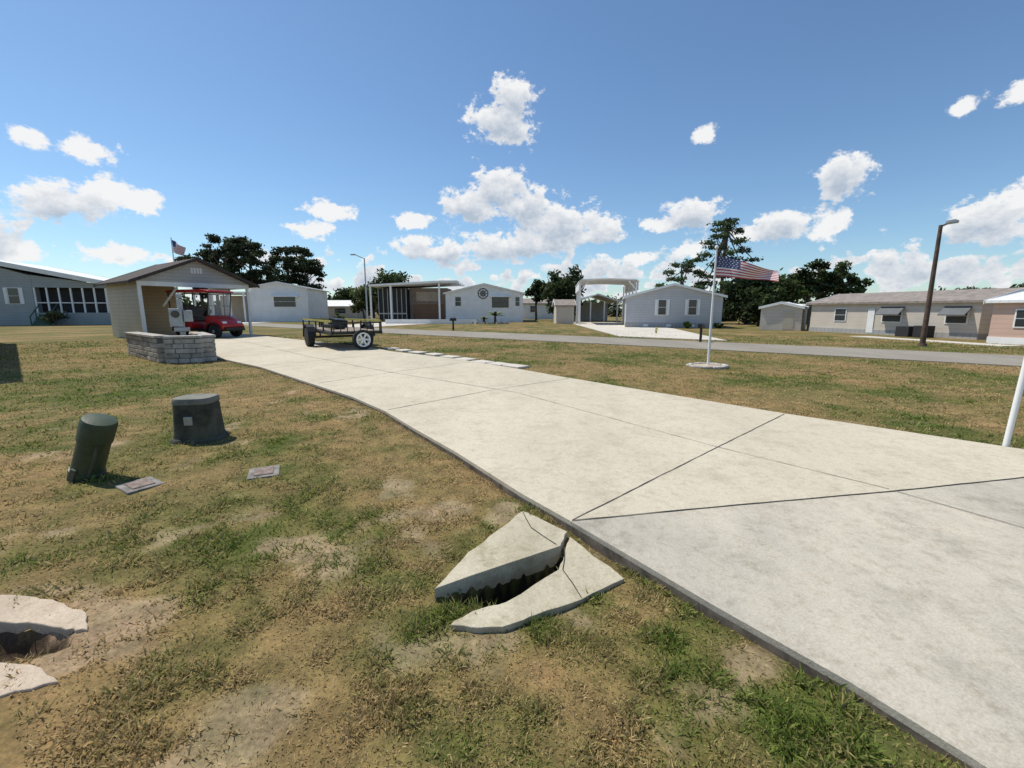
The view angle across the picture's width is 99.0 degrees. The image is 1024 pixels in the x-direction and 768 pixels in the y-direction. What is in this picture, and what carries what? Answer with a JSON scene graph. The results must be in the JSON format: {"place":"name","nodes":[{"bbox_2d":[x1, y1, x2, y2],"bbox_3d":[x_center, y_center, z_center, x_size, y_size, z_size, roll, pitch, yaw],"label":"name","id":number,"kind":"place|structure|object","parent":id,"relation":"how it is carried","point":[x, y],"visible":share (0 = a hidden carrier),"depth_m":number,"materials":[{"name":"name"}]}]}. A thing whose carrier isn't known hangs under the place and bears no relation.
{"place":"outdoors","nodes":[
{"label":"outdoors","id":0,"kind":"place"},
{"bbox_2d":[248,283,328,321],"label":"walls","id":1,"kind":"structure","parent":0,"point":[311,303],"depth_m":56.85,"materials":[{"name":"white"}]},
{"bbox_2d":[274,297,295,306],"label":"window glass","id":2,"kind":"object","parent":1,"relation":"in","point":[292,303],"visible":1,"depth_m":56.71,"materials":[{"name":"glass"}]},
{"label":"roof","id":3,"kind":"object","parent":1,"relation":"on","visible":0},
{"bbox_2d":[259,281,329,292],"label":"fascia","id":4,"kind":"structure","parent":3,"relation":"attached to","point":[286,284],"depth_m":56.12,"materials":[{"name":"white paint"}]},
{"bbox_2d":[328,307,366,318],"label":"walls","id":5,"kind":"structure","parent":0,"point":[350,314],"depth_m":79.01,"materials":[{"name":"beige"}]},
{"bbox_2d":[334,308,345,312],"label":"window glass","id":6,"kind":"object","parent":5,"relation":"in","point":[340,310],"visible":0.93,"depth_m":78.84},
{"bbox_2d":[327,300,353,306],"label":"roof","id":7,"kind":"structure","parent":5,"relation":"on","point":[338,303],"depth_m":79.81,"materials":[{"name":"white metal"}]},
{"bbox_2d":[348,322,418,326],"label":"neighbour driveway","id":8,"kind":"structure","parent":0,"point":[375,325],"depth_m":45.62,"materials":[{"name":"concrete"}]},
{"bbox_2d":[0,312,1023,767],"bbox_3d":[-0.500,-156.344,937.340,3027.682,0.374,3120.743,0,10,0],"label":"lawn ground","id":9,"kind":"structure","parent":0,"point":[22,644],"depth_m":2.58,"materials":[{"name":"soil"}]},
{"bbox_2d":[0,662,57,697],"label":"slab front","id":10,"kind":"structure","parent":9,"relation":"on","point":[36,677],"depth_m":1.78,"materials":[{"name":"concrete"}]},
{"bbox_2d":[0,595,87,637],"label":"slab back","id":11,"kind":"structure","parent":9,"relation":"on","point":[61,618],"depth_m":2.15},
{"bbox_2d":[40,309,69,325],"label":"flowering shrub","id":12,"kind":"object","parent":9,"relation":"on","point":[54,316],"visible":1,"depth_m":43.04,"materials":[{"name":"green plant"}]},
{"bbox_2d":[0,260,111,325],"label":"bluegrey house with porch","id":13,"kind":"structure","parent":9,"relation":"on","point":[30,294],"depth_m":44.24,"materials":[{"name":"white metal"}]},
{"bbox_2d":[7,288,19,303],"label":"window glass","id":14,"kind":"structure","parent":13,"relation":"in","point":[13,295],"depth_m":43.18,"materials":[{"name":"glass"}]},
{"bbox_2d":[66,413,117,482],"bbox_3d":[-3.812,0.596,3.972,0.466,0.662,0.278,0,10,0],"label":"telecom pedestal","id":15,"kind":"object","parent":9,"relation":"on","point":[95,435],"visible":0.96,"depth_m":3.89,"materials":[{"name":"green plastic"}]},
{"bbox_2d":[115,476,164,494],"bbox_3d":[-3.230,0.897,3.802,0.300,0.076,0.260,6,11,31],"label":"water meter cover","id":16,"kind":"object","parent":9,"relation":"on","point":[135,486],"visible":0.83,"depth_m":3.76,"materials":[{"name":"concrete"}]},
{"bbox_2d":[126,335,216,363],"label":"stone wall","id":17,"kind":"structure","parent":9,"relation":"on","point":[159,340],"depth_m":12.56,"materials":[{"name":"stone"}]},
{"bbox_2d":[126,337,204,361],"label":"dark stones","id":18,"kind":"object","parent":17,"relation":"attached to","point":[173,356],"visible":0.35,"depth_m":12.62,"materials":[{"name":"stone"}]},
{"bbox_2d":[124,332,215,338],"bbox_3d":[-10.703,-1.585,13.940,4.532,0.070,1.723,8,12,38],"label":"cap","id":19,"kind":"object","parent":17,"relation":"on","point":[193,335],"visible":1,"depth_m":12.85,"materials":[{"name":"concrete"}]},
{"bbox_2d":[93,257,259,337],"bbox_3d":[-19.275,-4.911,25.421,6.260,4.332,6.060,7,12,35],"label":"gable carport","id":20,"kind":"object","parent":9,"relation":"on","point":[138,300],"visible":0.84,"depth_m":24.02,"materials":[{"name":"beige"}]},
{"bbox_2d":[170,237,185,298],"bbox_3d":[-22.000,-6.584,29.277,1.380,6.250,0.234,5,11,27],"label":"flagpole","id":21,"kind":"object","parent":9,"relation":"on","point":[177,248],"visible":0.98,"depth_m":28.89,"materials":[{"name":"fabric"}]},
{"bbox_2d":[168,294,192,334],"bbox_3d":[-10.209,-1.776,13.542,0.580,2.000,0.270,-5,11,-30],"label":"electric meter pedestal","id":22,"kind":"object","parent":9,"relation":"on","point":[179,316],"visible":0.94,"depth_m":13.46,"materials":[{"name":"grey metal"}]},
{"bbox_2d":[174,253,210,316],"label":"pine tree","id":23,"kind":"object","parent":9,"relation":"on","point":[185,257],"visible":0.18,"depth_m":70.38,"materials":[{"name":"green plant"}]},
{"bbox_2d":[169,394,229,443],"bbox_3d":[-3.720,0.404,5.189,0.550,0.538,0.484,-1,10,-8],"label":"utility box","id":24,"kind":"object","parent":9,"relation":"on","point":[197,418],"visible":0.98,"depth_m":5.02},
{"bbox_2d":[193,248,233,314],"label":"pine tree","id":25,"kind":"object","parent":9,"relation":"on","point":[203,253],"visible":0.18,"depth_m":69.72,"materials":[{"name":"green plant"}]},
{"bbox_2d":[200,232,252,290],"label":"pine tree","id":26,"kind":"object","parent":9,"relation":"on","point":[227,247],"visible":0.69,"depth_m":65.69,"materials":[{"name":"green plant"}]},
{"bbox_2d":[220,296,250,320],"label":"carport wall","id":27,"kind":"structure","parent":9,"relation":"on","point":[237,307],"depth_m":61.07,"materials":[{"name":"beige"}]},
{"bbox_2d":[222,240,272,284],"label":"pine tree","id":28,"kind":"object","parent":9,"relation":"on","point":[253,246],"visible":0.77,"depth_m":66.27,"materials":[{"name":"green plant"}]},
{"bbox_2d":[247,465,279,479],"bbox_3d":[-2.320,0.848,4.098,0.260,0.076,0.300,-5,11,-26],"label":"water meter cover","id":29,"kind":"object","parent":9,"relation":"on","point":[265,472],"visible":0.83,"depth_m":4.07,"materials":[{"name":"concrete"}]},
{"bbox_2d":[244,255,288,283],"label":"pine tree","id":30,"kind":"object","parent":9,"relation":"on","point":[257,275],"visible":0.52,"depth_m":67.78,"materials":[{"name":"green plant"}]},
{"bbox_2d":[268,245,314,283],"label":"pine tree","id":31,"kind":"object","parent":9,"relation":"on","point":[301,252],"visible":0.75,"depth_m":69.29,"materials":[{"name":"green plant"}]},
{"bbox_2d":[286,259,326,289],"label":"pine tree","id":32,"kind":"object","parent":9,"relation":"on","point":[310,267],"visible":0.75,"depth_m":71.07,"materials":[{"name":"green plant"}]},
{"bbox_2d":[329,286,358,299],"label":"oak tree","id":33,"kind":"object","parent":9,"relation":"on","point":[340,294],"visible":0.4,"depth_m":89.09,"materials":[{"name":"green plant"}]},
{"bbox_2d":[350,254,368,321],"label":"street lamp","id":34,"kind":"object","parent":9,"relation":"on","point":[365,286],"visible":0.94,"depth_m":43.97,"materials":[{"name":"metal"}]},
{"bbox_2d":[346,285,377,317],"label":"oak tree","id":35,"kind":"object","parent":9,"relation":"on","point":[356,296],"visible":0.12,"depth_m":84.88,"materials":[{"name":"green plant"}]},
{"bbox_2d":[349,284,377,318],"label":"broadleaf tree","id":36,"kind":"object","parent":9,"relation":"on","point":[359,305],"visible":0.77,"depth_m":60.27,"materials":[{"name":"green plant"}]},
{"bbox_2d":[363,268,411,308],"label":"oak tree","id":37,"kind":"object","parent":9,"relation":"on","point":[392,278],"visible":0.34,"depth_m":76.38,"materials":[{"name":"green plant"}]},
{"bbox_2d":[368,280,464,321],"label":"flat roof carport","id":38,"kind":"object","parent":9,"relation":"on","point":[415,300],"visible":0.73,"depth_m":57.35,"materials":[{"name":"white paint"}]},
{"bbox_2d":[413,304,443,318],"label":"garage door","id":39,"kind":"structure","parent":38,"relation":"in","point":[421,311],"depth_m":58.30,"materials":[{"name":"metal"}]},
{"bbox_2d":[385,319,475,323],"bbox_3d":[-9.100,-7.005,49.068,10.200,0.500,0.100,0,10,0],"label":"driveway","id":40,"kind":"structure","parent":9,"relation":"on","point":[426,321],"depth_m":49.02,"materials":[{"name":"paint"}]},
{"bbox_2d":[445,285,522,317],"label":"walls","id":41,"kind":"structure","parent":9,"relation":"on","point":[473,305],"depth_m":56.09,"materials":[{"name":"white"}]},
{"bbox_2d":[492,298,507,306],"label":"window glass","id":42,"kind":"object","parent":41,"relation":"in","point":[499,302],"visible":1,"depth_m":55.99,"materials":[{"name":"glass"}]},
{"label":"roof","id":43,"kind":"object","parent":41,"relation":"on","visible":0},
{"bbox_2d":[443,283,524,293],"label":"fascia","id":44,"kind":"structure","parent":43,"relation":"attached to","point":[483,284],"depth_m":55.48,"materials":[{"name":"white paint"}]},
{"bbox_2d":[446,318,522,321],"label":"skirt","id":45,"kind":"object","parent":9,"relation":"on","point":[502,320],"visible":0.43,"depth_m":56.37,"materials":[{"name":"white paint"}]},
{"bbox_2d":[472,322,508,323],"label":"planter edging","id":46,"kind":"object","parent":9,"relation":"on","point":[490,322],"visible":0.77,"depth_m":48.45,"materials":[{"name":"concrete"}]},
{"bbox_2d":[486,311,505,323],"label":"sago palm","id":47,"kind":"object","parent":9,"relation":"on","point":[495,314],"visible":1,"depth_m":49.24,"materials":[{"name":"green plant"}]},
{"bbox_2d":[487,362,510,365],"bbox_3d":[-0.350,-0.541,12.078,0.420,0.070,0.620,-8,13,-40],"label":"stepping stone","id":48,"kind":"object","parent":9,"relation":"on","point":[498,363],"visible":0.58,"depth_m":12.00,"materials":[{"name":"concrete"}]},
{"bbox_2d":[502,364,528,368],"bbox_3d":[0.100,-0.466,11.634,0.420,0.070,0.620,-9,13,-43],"label":"stepping stone","id":49,"kind":"object","parent":9,"relation":"on","point":[518,366],"visible":0.79,"depth_m":11.53,"materials":[{"name":"concrete"}]},
{"bbox_2d":[435,511,623,633],"bbox_3d":[-0.020,1.111,2.660,1.009,0.135,0.988,-5,11,-29],"label":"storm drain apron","id":50,"kind":"object","parent":9,"relation":"on","point":[518,546],"visible":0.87,"depth_m":2.53,"materials":[{"name":"concrete"}]},
{"bbox_2d":[524,279,545,319],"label":"oak tree","id":51,"kind":"object","parent":9,"relation":"on","point":[534,290],"visible":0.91,"depth_m":64.07,"materials":[{"name":"green plant"}]},
{"bbox_2d":[179,286,945,316],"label":"distant trees","id":52,"kind":"object","parent":9,"relation":"on","point":[612,309],"depth_m":100.72,"materials":[{"name":"green plant"}]},
{"bbox_2d":[539,263,586,315],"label":"magnolia tree","id":53,"kind":"object","parent":9,"relation":"on","point":[558,287],"visible":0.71,"depth_m":59.60,"materials":[{"name":"green plant"}]},
{"bbox_2d":[552,299,576,323],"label":"shed","id":54,"kind":"structure","parent":9,"relation":"on","point":[563,311],"depth_m":49.44,"materials":[{"name":"beige"}]},
{"bbox_2d":[574,293,621,321],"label":"open shelter","id":55,"kind":"object","parent":9,"relation":"on","point":[590,311],"visible":0.73,"depth_m":63.54,"materials":[{"name":"white metal"}]},
{"bbox_2d":[623,320,721,327],"bbox_3d":[15.146,-6.019,43.458,7.840,0.420,12.030,2,10,13],"label":"skirt","id":56,"kind":"object","parent":9,"relation":"on","point":[680,325],"visible":0.57,"depth_m":37.82,"materials":[{"name":"white paint"}]},
{"bbox_2d":[623,285,722,322],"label":"walls","id":57,"kind":"structure","parent":9,"relation":"on","point":[639,308],"depth_m":37.44,"materials":[{"name":"grey"}]},
{"bbox_2d":[658,300,665,314],"bbox_3d":[12.912,-6.594,37.606,0.620,1.250,0.010,2,10,13],"label":"window left glass","id":58,"kind":"object","parent":57,"relation":"in","point":[662,311],"visible":1,"depth_m":37.61,"materials":[{"name":"glass"}]},
{"bbox_2d":[655,299,669,314],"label":"window left shutters","id":59,"kind":"object","parent":57,"relation":"attached to","point":[668,303],"depth_m":37.58,"materials":[{"name":"plastic"}]},
{"bbox_2d":[688,300,696,314],"bbox_3d":[15.300,-6.502,37.062,0.620,1.250,0.010,2,10,13],"label":"window","id":60,"kind":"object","parent":57,"relation":"in","point":[692,307],"visible":1,"depth_m":37.06,"materials":[{"name":"glass"}]},
{"bbox_2d":[685,299,700,314],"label":"window right shutters","id":61,"kind":"object","parent":57,"relation":"attached to","point":[686,306],"depth_m":37.04,"materials":[{"name":"plastic"}]},
{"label":"roof","id":62,"kind":"object","parent":57,"relation":"on","visible":0},
{"bbox_2d":[623,283,727,300],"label":"fascia","id":63,"kind":"structure","parent":62,"relation":"attached to","point":[680,285],"depth_m":36.85,"materials":[{"name":"white paint"}]},
{"bbox_2d":[651,259,710,289],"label":"pine tree","id":64,"kind":"object","parent":9,"relation":"on","point":[686,266],"visible":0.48,"depth_m":50.06,"materials":[{"name":"green plant"}]},
{"bbox_2d":[698,323,704,341],"bbox_3d":[8.855,-2.423,20.478,0.204,0.969,0.475,8,12,39],"label":"mailbox","id":65,"kind":"object","parent":9,"relation":"on","point":[701,326],"visible":0.84,"depth_m":20.44,"materials":[{"name":"black metal"}]},
{"bbox_2d":[684,217,763,292],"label":"pine tree","id":66,"kind":"object","parent":9,"relation":"on","point":[727,227],"visible":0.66,"depth_m":47.91,"materials":[{"name":"green plant"}]},
{"bbox_2d":[686,245,778,368],"bbox_3d":[5.669,-1.993,11.432,1.939,3.172,1.058,0,10,0],"label":"flagpole","id":67,"kind":"object","parent":9,"relation":"on","point":[728,267],"visible":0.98,"depth_m":11.21,"materials":[{"name":"metal"}]},
{"bbox_2d":[715,277,791,323],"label":"oak tree","id":68,"kind":"object","parent":9,"relation":"on","point":[740,297],"visible":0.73,"depth_m":46.01,"materials":[{"name":"green plant"}]},
{"bbox_2d":[741,293,776,325],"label":"oak tree","id":69,"kind":"object","parent":9,"relation":"on","point":[752,311],"visible":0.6,"depth_m":41.03,"materials":[{"name":"green plant"}]},
{"bbox_2d":[721,298,820,321],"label":"hedge row","id":70,"kind":"object","parent":9,"relation":"on","point":[726,313],"visible":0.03,"depth_m":60.23,"materials":[{"name":"green plant"}]},
{"bbox_2d":[736,268,815,303],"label":"oak tree","id":71,"kind":"object","parent":9,"relation":"on","point":[793,292],"visible":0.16,"depth_m":47.45,"materials":[{"name":"green plant"}]},
{"bbox_2d":[759,301,808,330],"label":"tan shed","id":72,"kind":"structure","parent":9,"relation":"on","point":[787,316],"depth_m":32.90,"materials":[{"name":"metal"}]},
{"bbox_2d":[782,312,793,328],"bbox_3d":[20.606,-4.746,32.663,0.700,1.300,0.026,8,12,39],"label":"door","id":73,"kind":"structure","parent":72,"relation":"in","point":[788,317],"depth_m":32.65,"materials":[{"name":"beige"}]},
{"bbox_2d":[786,258,843,323],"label":"oak tree","id":74,"kind":"object","parent":9,"relation":"on","point":[815,279],"visible":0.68,"depth_m":48.34,"materials":[{"name":"green plant"}]},
{"bbox_2d":[812,260,876,299],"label":"oak tree","id":75,"kind":"object","parent":9,"relation":"on","point":[853,283],"visible":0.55,"depth_m":48.90,"materials":[{"name":"green plant"}]},
{"bbox_2d":[809,327,987,339],"bbox_3d":[25.477,-3.335,27.898,5.530,0.300,9.640,-3,10,-15],"label":"skirt","id":76,"kind":"object","parent":9,"relation":"on","point":[936,334],"visible":0.42,"depth_m":26.69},
{"bbox_2d":[810,302,993,333],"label":"walls","id":77,"kind":"structure","parent":9,"relation":"on","point":[979,318],"depth_m":25.64,"materials":[{"name":"beige"}]},
{"bbox_2d":[834,308,846,320],"bbox_3d":[22.145,-4.670,29.503,0.037,0.870,0.820,-3,10,-15],"label":"window frame","id":78,"kind":"object","parent":77,"relation":"attached to","point":[845,314],"visible":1,"depth_m":29.43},
{"bbox_2d":[834,309,845,319],"bbox_3d":[22.120,-4.669,29.496,0.010,0.750,0.700,-3,10,-15],"label":"window glass","id":79,"kind":"object","parent":78,"relation":"in","point":[840,311],"visible":1,"depth_m":29.47,"materials":[{"name":"glass"}]},
{"bbox_2d":[866,309,874,332],"bbox_3d":[22.646,-4.003,27.651,0.009,1.500,0.400,-3,10,-15],"label":"door","id":80,"kind":"structure","parent":77,"relation":"attached to","point":[870,321],"depth_m":27.65,"materials":[{"name":"white paint"}]},
{"bbox_2d":[875,307,904,314],"bbox_3d":[22.745,-4.410,26.350,0.496,0.495,1.300,-3,10,-15],"label":"window awning","id":81,"kind":"object","parent":77,"relation":"attached to","point":[889,310],"depth_m":26.31,"materials":[{"name":"metal"}]},
{"bbox_2d":[881,310,902,322],"bbox_3d":[22.968,-4.156,26.453,0.037,0.870,1.120,-3,10,-15],"label":"window frame","id":82,"kind":"object","parent":77,"relation":"attached to","point":[893,315],"visible":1,"depth_m":26.28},
{"bbox_2d":[882,312,900,321],"bbox_3d":[22.943,-4.155,26.447,0.010,0.750,1.000,-3,10,-15],"label":"window glass","id":83,"kind":"object","parent":82,"relation":"in","point":[891,318],"visible":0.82,"depth_m":26.40,"materials":[{"name":"glass"}]},
{"bbox_2d":[807,287,1023,304],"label":"roof","id":84,"kind":"structure","parent":77,"relation":"on","point":[962,296],"depth_m":26.00,"materials":[{"name":"grey"}]},
{"bbox_2d":[806,288,1023,304],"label":"fascia","id":85,"kind":"structure","parent":84,"relation":"attached to","point":[1019,290],"depth_m":22.48,"materials":[{"name":"white paint"}]},
{"bbox_2d":[937,306,972,315],"bbox_3d":[23.568,-3.896,23.301,0.496,0.495,1.200,-3,10,-15],"label":"window awning","id":86,"kind":"object","parent":77,"relation":"attached to","point":[954,310],"depth_m":23.26,"materials":[{"name":"metal"}]},
{"bbox_2d":[944,310,969,323],"bbox_3d":[23.791,-3.642,23.404,0.037,0.870,1.020,-3,10,-15],"label":"window frame","id":87,"kind":"object","parent":77,"relation":"attached to","point":[959,323],"visible":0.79,"depth_m":23.10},
{"bbox_2d":[945,312,967,322],"bbox_3d":[23.765,-3.640,23.397,0.010,0.750,0.900,-3,10,-15],"label":"window glass","id":88,"kind":"object","parent":87,"relation":"in","point":[955,319],"visible":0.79,"depth_m":23.40,"materials":[{"name":"glass"}]},
{"bbox_2d":[895,326,913,336],"bbox_3d":[22.730,-3.043,25.265,0.600,0.600,0.700,-3,10,-15],"label":"air conditioner","id":89,"kind":"object","parent":9,"relation":"on","point":[903,331],"visible":0.79,"depth_m":25.06,"materials":[{"name":"metal"}]},
{"bbox_2d":[912,325,934,337],"bbox_3d":[22.962,-2.923,24.403,0.600,0.650,0.700,-3,10,-15],"label":"air conditioner","id":90,"kind":"object","parent":9,"relation":"on","point":[918,329],"visible":0.74,"depth_m":24.28,"materials":[{"name":"metal"}]},
{"bbox_2d":[850,336,1023,346],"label":"neighbour patio","id":91,"kind":"structure","parent":9,"relation":"on","point":[985,344],"depth_m":20.81,"materials":[{"name":"concrete"}]},
{"bbox_2d":[917,219,958,345],"bbox_3d":[17.495,-4.081,17.986,0.674,5.068,0.312,9,13,44],"label":"street lamp","id":92,"kind":"object","parent":9,"relation":"on","point":[923,336],"visible":0.96,"depth_m":18.08,"materials":[{"name":"metal"}]},
{"bbox_2d":[986,337,1023,344],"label":"skirt","id":93,"kind":"object","parent":9,"relation":"on","point":[1006,340],"visible":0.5,"depth_m":19.62,"materials":[{"name":"white paint"}]},
{"bbox_2d":[988,303,1023,337],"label":"walls","id":94,"kind":"structure","parent":9,"relation":"on","point":[1002,319],"depth_m":19.63,"materials":[{"name":"pink"}]},
{"bbox_2d":[985,292,1023,302],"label":"roof","id":95,"kind":"structure","parent":94,"relation":"on","point":[1016,298],"depth_m":19.71,"materials":[{"name":"white metal"}]},
{"bbox_2d":[1012,309,1023,327],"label":"window frame","id":96,"kind":"object","parent":94,"relation":"attached to","point":[1015,318],"visible":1,"depth_m":19.25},
{"bbox_2d":[1014,310,1023,326],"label":"window glass","id":97,"kind":"object","parent":96,"relation":"in","point":[1019,314],"visible":1,"depth_m":19.12,"materials":[{"name":"glass"}]},
{"bbox_2d":[1002,359,1023,446],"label":"white marker pole","id":98,"kind":"object","parent":9,"relation":"on","point":[1013,413],"visible":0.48,"depth_m":4.67,"materials":[{"name":"paint"}]},
{"bbox_2d":[0,0,1023,308],"label":"sky","id":99,"kind":"structure","parent":0,"point":[507,144],"materials":[{"name":"blue"}]},
{"bbox_2d":[523,304,553,318],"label":"walls","id":100,"kind":"structure","parent":0,"point":[542,312],"depth_m":74.02,"materials":[{"name":"white"}]},
{"bbox_2d":[523,298,547,303],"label":"roof","id":101,"kind":"structure","parent":100,"relation":"on","point":[527,300],"depth_m":74.59,"materials":[{"name":"grey"}]},
{"bbox_2d":[215,335,1023,767],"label":"driveway","id":102,"kind":"structure","parent":0,"point":[879,571],"depth_m":3.22,"materials":[{"name":"concrete"}]},
{"bbox_2d":[165,289,244,337],"bbox_3d":[-16.582,-3.831,23.802,3.548,2.522,1.664,2,10,14],"label":"golf cart","id":103,"kind":"object","parent":102,"relation":"on","point":[217,325],"visible":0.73,"depth_m":23.38,"materials":[{"name":"red paint"}]},
{"bbox_2d":[302,317,381,349],"bbox_3d":[-7.509,-2.270,18.740,2.667,1.145,6.419,-7,12,-35],"label":"utility trailer","id":104,"kind":"object","parent":102,"relation":"on","point":[339,327],"visible":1,"depth_m":17.36,"materials":[{"name":"black metal"}]},
{"bbox_2d":[243,323,1023,366],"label":"road","id":105,"kind":"structure","parent":0,"point":[969,358],"depth_m":17.50,"materials":[{"name":"asphalt"}]},
{"bbox_2d":[572,322,726,340],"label":"neighbour driveway","id":106,"kind":"structure","parent":0,"point":[618,329],"depth_m":30.60,"materials":[{"name":"concrete"}]},
{"bbox_2d":[575,278,639,324],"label":"rv carport","id":107,"kind":"object","parent":106,"relation":"on","point":[631,285],"visible":0.86,"depth_m":47.07,"materials":[{"name":"white paint"}]},
{"bbox_2d":[807,306,811,329],"bbox_3d":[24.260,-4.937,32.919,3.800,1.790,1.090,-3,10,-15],"label":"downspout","id":108,"kind":"object","parent":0,"point":[809,317],"visible":0.14,"depth_m":32.83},
{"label":"neighbouring driveway","id":109,"kind":"structure","parent":0,"visible":0},
{"bbox_2d":[193,292,246,321],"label":"carport","id":110,"kind":"object","parent":109,"relation":"on","point":[238,293],"visible":0.3,"depth_m":54.95,"materials":[{"name":"white paint"}]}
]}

